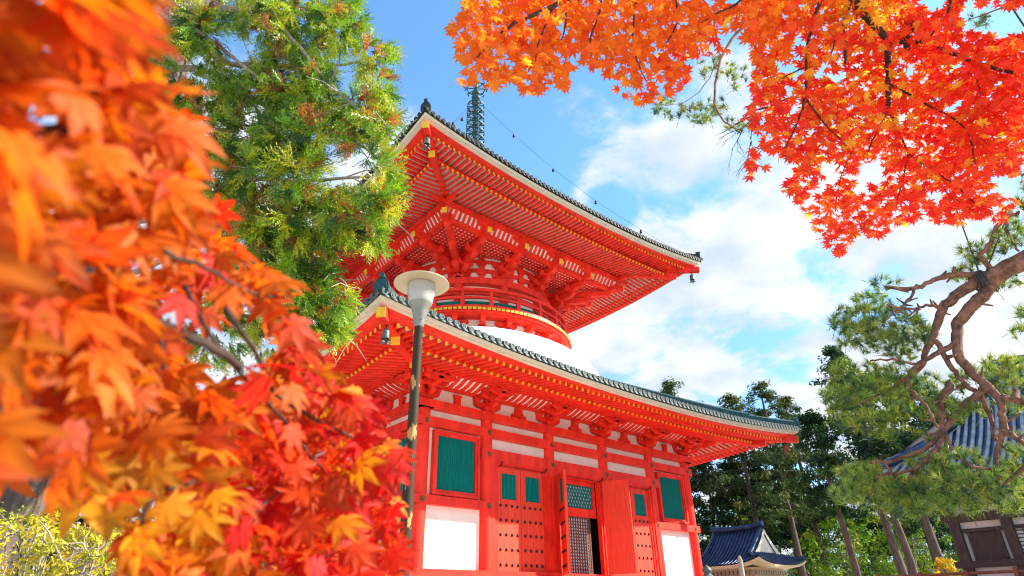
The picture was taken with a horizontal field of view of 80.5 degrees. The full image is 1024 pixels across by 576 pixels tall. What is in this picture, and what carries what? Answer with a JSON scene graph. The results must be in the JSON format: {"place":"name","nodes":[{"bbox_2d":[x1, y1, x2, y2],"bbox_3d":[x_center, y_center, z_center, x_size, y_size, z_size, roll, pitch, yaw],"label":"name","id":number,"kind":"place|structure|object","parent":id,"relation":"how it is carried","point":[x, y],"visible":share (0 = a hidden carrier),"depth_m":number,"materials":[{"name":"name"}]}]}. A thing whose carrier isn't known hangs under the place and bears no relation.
{"place":"outdoors","nodes":[
{"label":"outdoors","id":0,"kind":"place"},
{"bbox_2d":[49,555,951,575],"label":"hills","id":1,"kind":"structure","parent":0,"point":[786,570],"depth_m":175.37,"materials":[{"name":"green plant"}]},
{"bbox_2d":[11,0,1023,568],"label":"sky","id":2,"kind":"structure","parent":0,"point":[760,298],"materials":[{"name":"blue"}]},
{"bbox_2d":[702,565,712,575],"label":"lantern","id":3,"kind":"object","parent":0,"point":[706,570],"visible":1,"depth_m":20.79,"materials":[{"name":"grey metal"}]},
{"bbox_2d":[701,521,806,575],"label":"gate house","id":4,"kind":"structure","parent":0,"point":[756,550],"depth_m":42.48,"materials":[{"name":"blue tile"}]},
{"bbox_2d":[875,354,1023,575],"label":"temple hall","id":5,"kind":"structure","parent":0,"point":[986,543],"depth_m":23.52,"materials":[{"name":"wood"}]},
{"bbox_2d":[839,567,1023,575],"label":"railing","id":6,"kind":"object","parent":5,"relation":"on","point":[1014,570],"visible":1,"depth_m":21.89,"materials":[{"name":"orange wood"}]},
{"bbox_2d":[967,530,1010,560],"bbox_3d":[18.201,9.836,23.145,0.135,1.050,1.090,21,-35,-35],"label":"window","id":7,"kind":"structure","parent":5,"relation":"in","point":[985,545],"depth_m":23.10,"materials":[{"name":"brown wood"}]},
{"bbox_2d":[1016,528,1023,549],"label":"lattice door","id":8,"kind":"structure","parent":5,"relation":"in","point":[1020,531],"depth_m":22.49,"materials":[{"name":"white wood"}]},
{"bbox_2d":[1007,1,1023,26],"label":"overhead wire","id":9,"kind":"object","parent":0,"point":[1018,17],"visible":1,"depth_m":8.16,"materials":[{"name":"metal"}]},
{"label":"ground","id":10,"kind":"structure","parent":0,"visible":0},
{"bbox_2d":[28,510,65,573],"bbox_3d":[-19.905,9.194,20.643,7.540,7.132,7.616,21,-35,-35],"label":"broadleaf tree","id":11,"kind":"object","parent":10,"relation":"on","point":[45,542],"visible":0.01,"depth_m":22.05,"materials":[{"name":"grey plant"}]},
{"bbox_2d":[34,509,130,571],"bbox_3d":[-17.313,10.323,22.305,7.333,6.637,7.255,0,-28,-1],"label":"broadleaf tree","id":12,"kind":"object","parent":10,"relation":"on","point":[83,520],"depth_m":23.82,"materials":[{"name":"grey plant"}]},
{"bbox_2d":[0,0,416,575],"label":"cedar tree","id":13,"kind":"object","parent":10,"relation":"on","point":[297,111],"visible":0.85,"depth_m":8.49,"materials":[{"name":"green plant"}]},
{"bbox_2d":[0,0,420,575],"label":"maple tree","id":14,"kind":"object","parent":10,"relation":"on","point":[107,161],"visible":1,"depth_m":0.31,"materials":[{"name":"orange plant"}]},
{"bbox_2d":[233,82,801,575],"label":"pagoda","id":15,"kind":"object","parent":10,"relation":"on","point":[543,448],"visible":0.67,"depth_m":27.27,"materials":[{"name":"wood"}]},
{"bbox_2d":[380,324,389,344],"bbox_3d":[-3.798,1.378,18.192,0.279,0.611,0.279,7,-29,-14],"label":"wind bell","id":16,"kind":"object","parent":15,"relation":"hanging from","point":[385,338],"visible":1,"depth_m":18.11,"materials":[{"name":"silver metal"}]},
{"bbox_2d":[379,431,406,500],"bbox_3d":[-4.343,6.717,22.763,0.220,2.320,2.110,21,-35,-35],"label":"window","id":17,"kind":"structure","parent":15,"relation":"in","point":[403,435],"depth_m":22.76,"materials":[{"name":"paint"}]},
{"bbox_2d":[423,135,429,149],"bbox_3d":[-3.654,-6.307,26.043,0.306,0.669,0.306,7,-29,-14],"label":"wind bell","id":18,"kind":"object","parent":15,"relation":"hanging from","point":[427,142],"visible":1,"depth_m":25.94,"materials":[{"name":"silver metal"}]},
{"bbox_2d":[429,429,479,499],"bbox_3d":[-2.096,6.602,22.609,2.110,2.320,0.220,21,-35,-35],"label":"window","id":19,"kind":"structure","parent":15,"relation":"in","point":[455,457],"depth_m":22.59,"materials":[{"name":"paint"}]},
{"bbox_2d":[498,467,521,571],"bbox_3d":[-0.120,8.859,23.304,1.177,3.740,0.172,21,-35,-35],"label":"door","id":20,"kind":"structure","parent":15,"relation":"in","point":[509,498],"depth_m":23.23,"materials":[{"name":"red paint"}]},
{"bbox_2d":[520,470,544,572],"bbox_3d":[0.799,9.213,23.994,1.177,3.740,0.172,21,-35,-35],"label":"door","id":21,"kind":"structure","parent":15,"relation":"in","point":[531,493],"depth_m":23.92,"materials":[{"name":"red paint"}]},
{"bbox_2d":[558,470,570,572],"bbox_3d":[2.066,9.284,24.162,0.172,3.740,1.177,2,-28,-5],"label":"door","id":22,"kind":"structure","parent":15,"relation":"in","point":[564,524],"depth_m":23.91,"materials":[{"name":"red paint"}]},
{"bbox_2d":[568,516,593,573],"bbox_3d":[2.833,10.820,25.459,1.460,2.250,0.060,21,-35,-35],"label":"lattice door","id":23,"kind":"structure","parent":15,"relation":"in","point":[581,557],"depth_m":25.50,"materials":[{"name":"brown wood"}]},
{"bbox_2d":[602,479,637,573],"bbox_3d":[4.570,10.148,25.852,1.177,3.740,0.134,-13,-30,21],"label":"door","id":24,"kind":"structure","parent":15,"relation":"in","point":[621,552],"depth_m":25.75,"materials":[{"name":"red paint"}]},
{"bbox_2d":[622,488,637,575],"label":"door","id":25,"kind":"structure","parent":15,"relation":"in","point":[629,488],"depth_m":27.10,"materials":[{"name":"red paint"}]},
{"bbox_2d":[630,488,655,575],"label":"door","id":26,"kind":"structure","parent":15,"relation":"in","point":[642,533],"depth_m":27.82,"materials":[{"name":"red paint"}]},
{"bbox_2d":[654,472,688,524],"bbox_3d":[7.952,10.478,30.155,2.110,2.320,0.220,21,-35,-35],"label":"window","id":27,"kind":"structure","parent":15,"relation":"in","point":[671,498],"depth_m":30.17,"materials":[{"name":"paint"}]},
{"bbox_2d":[690,272,695,282],"bbox_3d":[11.017,-0.648,37.060,0.306,0.669,0.306,7,-29,-14],"label":"wind bell","id":28,"kind":"object","parent":15,"relation":"hanging from","point":[692,279],"visible":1,"depth_m":36.97,"materials":[{"name":"silver metal"}]},
{"bbox_2d":[784,442,790,453],"bbox_3d":[14.464,8.423,31.906,0.279,0.611,0.279,7,-29,-14],"label":"wind bell","id":29,"kind":"object","parent":15,"relation":"hanging from","point":[786,448],"visible":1,"depth_m":31.82,"materials":[{"name":"black metal"}]},
{"bbox_2d":[658,376,723,536],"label":"conifer tree","id":30,"kind":"object","parent":10,"relation":"on","point":[696,474],"visible":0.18,"depth_m":57.15,"materials":[{"name":"green plant"}]},
{"bbox_2d":[691,461,739,555],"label":"conifer tree","id":31,"kind":"object","parent":10,"relation":"on","point":[704,524],"visible":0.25,"depth_m":54.02,"materials":[{"name":"green plant"}]},
{"bbox_2d":[694,506,747,549],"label":"broadleaf tree","id":32,"kind":"object","parent":10,"relation":"on","point":[705,536],"visible":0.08,"depth_m":56.67,"materials":[{"name":"green plant"}]},
{"bbox_2d":[444,0,1023,258],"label":"maple tree","id":33,"kind":"object","parent":10,"relation":"on","point":[880,36],"visible":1,"depth_m":2.06,"materials":[{"name":"orange plant"}]},
{"bbox_2d":[737,555,744,575],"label":"wooden post","id":34,"kind":"object","parent":10,"relation":"on","point":[741,566],"visible":1,"depth_m":18.89,"materials":[{"name":"grey wood"}]},
{"bbox_2d":[711,455,780,549],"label":"conifer tree","id":35,"kind":"object","parent":10,"relation":"on","point":[774,534],"visible":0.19,"depth_m":53.36,"materials":[{"name":"green plant"}]},
{"bbox_2d":[701,392,791,533],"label":"conifer tree","id":36,"kind":"object","parent":10,"relation":"on","point":[758,500],"visible":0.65,"depth_m":51.88,"materials":[{"name":"green plant"}]},
{"bbox_2d":[734,491,801,556],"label":"broadleaf tree","id":37,"kind":"object","parent":10,"relation":"on","point":[740,508],"visible":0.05,"depth_m":68.86,"materials":[{"name":"green plant"}]},
{"bbox_2d":[742,458,806,571],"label":"conifer tree","id":38,"kind":"object","parent":10,"relation":"on","point":[779,542],"visible":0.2,"depth_m":53.65,"materials":[{"name":"green plant"}]},
{"bbox_2d":[734,379,828,575],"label":"conifer tree","id":39,"kind":"object","parent":10,"relation":"on","point":[786,506],"visible":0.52,"depth_m":54.14,"materials":[{"name":"green plant"}]},
{"bbox_2d":[762,443,831,575],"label":"conifer tree","id":40,"kind":"object","parent":10,"relation":"on","point":[795,522],"visible":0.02,"depth_m":71.46,"materials":[{"name":"green plant"}]},
{"bbox_2d":[770,462,831,575],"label":"conifer tree","id":41,"kind":"object","parent":10,"relation":"on","point":[787,537],"visible":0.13,"depth_m":59.63,"materials":[{"name":"green plant"}]},
{"bbox_2d":[768,395,842,575],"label":"conifer tree","id":42,"kind":"object","parent":10,"relation":"on","point":[787,404],"visible":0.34,"depth_m":57.59,"materials":[{"name":"green plant"}]},
{"bbox_2d":[771,504,866,575],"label":"broadleaf tree","id":43,"kind":"object","parent":10,"relation":"on","point":[817,564],"visible":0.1,"depth_m":58.93,"materials":[{"name":"green plant"}]},
{"bbox_2d":[783,407,874,575],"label":"conifer tree","id":44,"kind":"object","parent":10,"relation":"on","point":[809,421],"visible":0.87,"depth_m":38.25,"materials":[{"name":"green plant"}]},
{"bbox_2d":[649,0,1023,527],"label":"pine tree","id":45,"kind":"object","parent":10,"relation":"on","point":[941,489],"visible":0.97,"depth_m":5.29,"materials":[{"name":"green plant"}]},
{"bbox_2d":[945,176,1009,290],"bbox_3d":[4.425,-0.695,5.832,0.526,1.607,0.442,8,-29,-16],"label":"support rope","id":46,"kind":"object","parent":45,"relation":"attached to","point":[979,272],"visible":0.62,"depth_m":5.47,"materials":[{"name":"brown fabric"}]},
{"bbox_2d":[798,516,897,575],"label":"broadleaf tree","id":47,"kind":"object","parent":10,"relation":"on","point":[852,528],"visible":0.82,"depth_m":53.66,"materials":[{"name":"green plant"}]},
{"bbox_2d":[811,428,893,574],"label":"conifer tree","id":48,"kind":"object","parent":10,"relation":"on","point":[870,525],"visible":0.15,"depth_m":65.21,"materials":[{"name":"green plant"}]},
{"bbox_2d":[809,345,907,574],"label":"conifer tree","id":49,"kind":"object","parent":10,"relation":"on","point":[831,352],"visible":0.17,"depth_m":43.34,"materials":[{"name":"green plant"}]},
{"bbox_2d":[838,379,920,573],"bbox_3d":[23.594,12.905,37.775,6.032,15.595,5.583,21,-35,-35],"label":"conifer tree","id":50,"kind":"object","parent":10,"relation":"on","point":[863,447],"visible":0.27,"depth_m":38.48,"materials":[{"name":"green plant"}]},
{"bbox_2d":[827,509,931,575],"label":"broadleaf tree","id":51,"kind":"object","parent":10,"relation":"on","point":[867,520],"visible":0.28,"depth_m":62.65,"materials":[{"name":"green plant"}]},
{"bbox_2d":[852,429,935,572],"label":"conifer tree","id":52,"kind":"object","parent":10,"relation":"on","point":[889,518],"visible":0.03,"depth_m":66.02,"materials":[{"name":"green plant"}]},
{"bbox_2d":[862,370,947,572],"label":"conifer tree","id":53,"kind":"object","parent":10,"relation":"on","point":[933,543],"visible":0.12,"depth_m":44.39,"materials":[{"name":"green plant"}]},
{"bbox_2d":[863,518,953,575],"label":"broadleaf tree","id":54,"kind":"object","parent":10,"relation":"on","point":[925,554],"visible":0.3,"depth_m":57.50,"materials":[{"name":"green plant"}]},
{"bbox_2d":[890,371,927,450],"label":"conifer tree","id":55,"kind":"object","parent":10,"relation":"on","point":[909,415],"visible":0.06,"depth_m":49.03,"materials":[{"name":"green plant"}]},
{"bbox_2d":[888,451,955,570],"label":"conifer tree","id":56,"kind":"object","parent":10,"relation":"on","point":[942,529],"visible":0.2,"depth_m":54.85,"materials":[{"name":"green plant"}]},
{"bbox_2d":[902,397,958,444],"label":"conifer tree","id":57,"kind":"object","parent":10,"relation":"on","point":[928,428],"visible":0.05,"depth_m":43.12,"materials":[{"name":"green plant"}]},
{"bbox_2d":[898,502,962,575],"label":"conifer tree","id":58,"kind":"object","parent":10,"relation":"on","point":[944,555],"depth_m":65.86,"materials":[{"name":"green plant"}]},
{"bbox_2d":[902,514,963,575],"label":"broadleaf tree","id":59,"kind":"object","parent":10,"relation":"on","point":[954,557],"visible":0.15,"depth_m":61.10,"materials":[{"name":"green plant"}]},
{"bbox_2d":[933,557,959,575],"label":"broadleaf tree","id":60,"kind":"object","parent":10,"relation":"on","point":[939,564],"visible":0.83,"depth_m":35.09,"materials":[{"name":"yellow plant"}]},
{"label":"path","id":61,"kind":"structure","parent":0,"visible":0},
{"bbox_2d":[0,502,139,575],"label":"shrub","id":62,"kind":"object","parent":61,"relation":"on","point":[87,553],"visible":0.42,"depth_m":5.51,"materials":[{"name":"yellow plant"}]},
{"bbox_2d":[394,270,448,575],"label":"street lamp","id":63,"kind":"object","parent":61,"relation":"on","point":[421,289],"visible":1,"depth_m":5.05,"materials":[{"name":"metal"}]}
]}

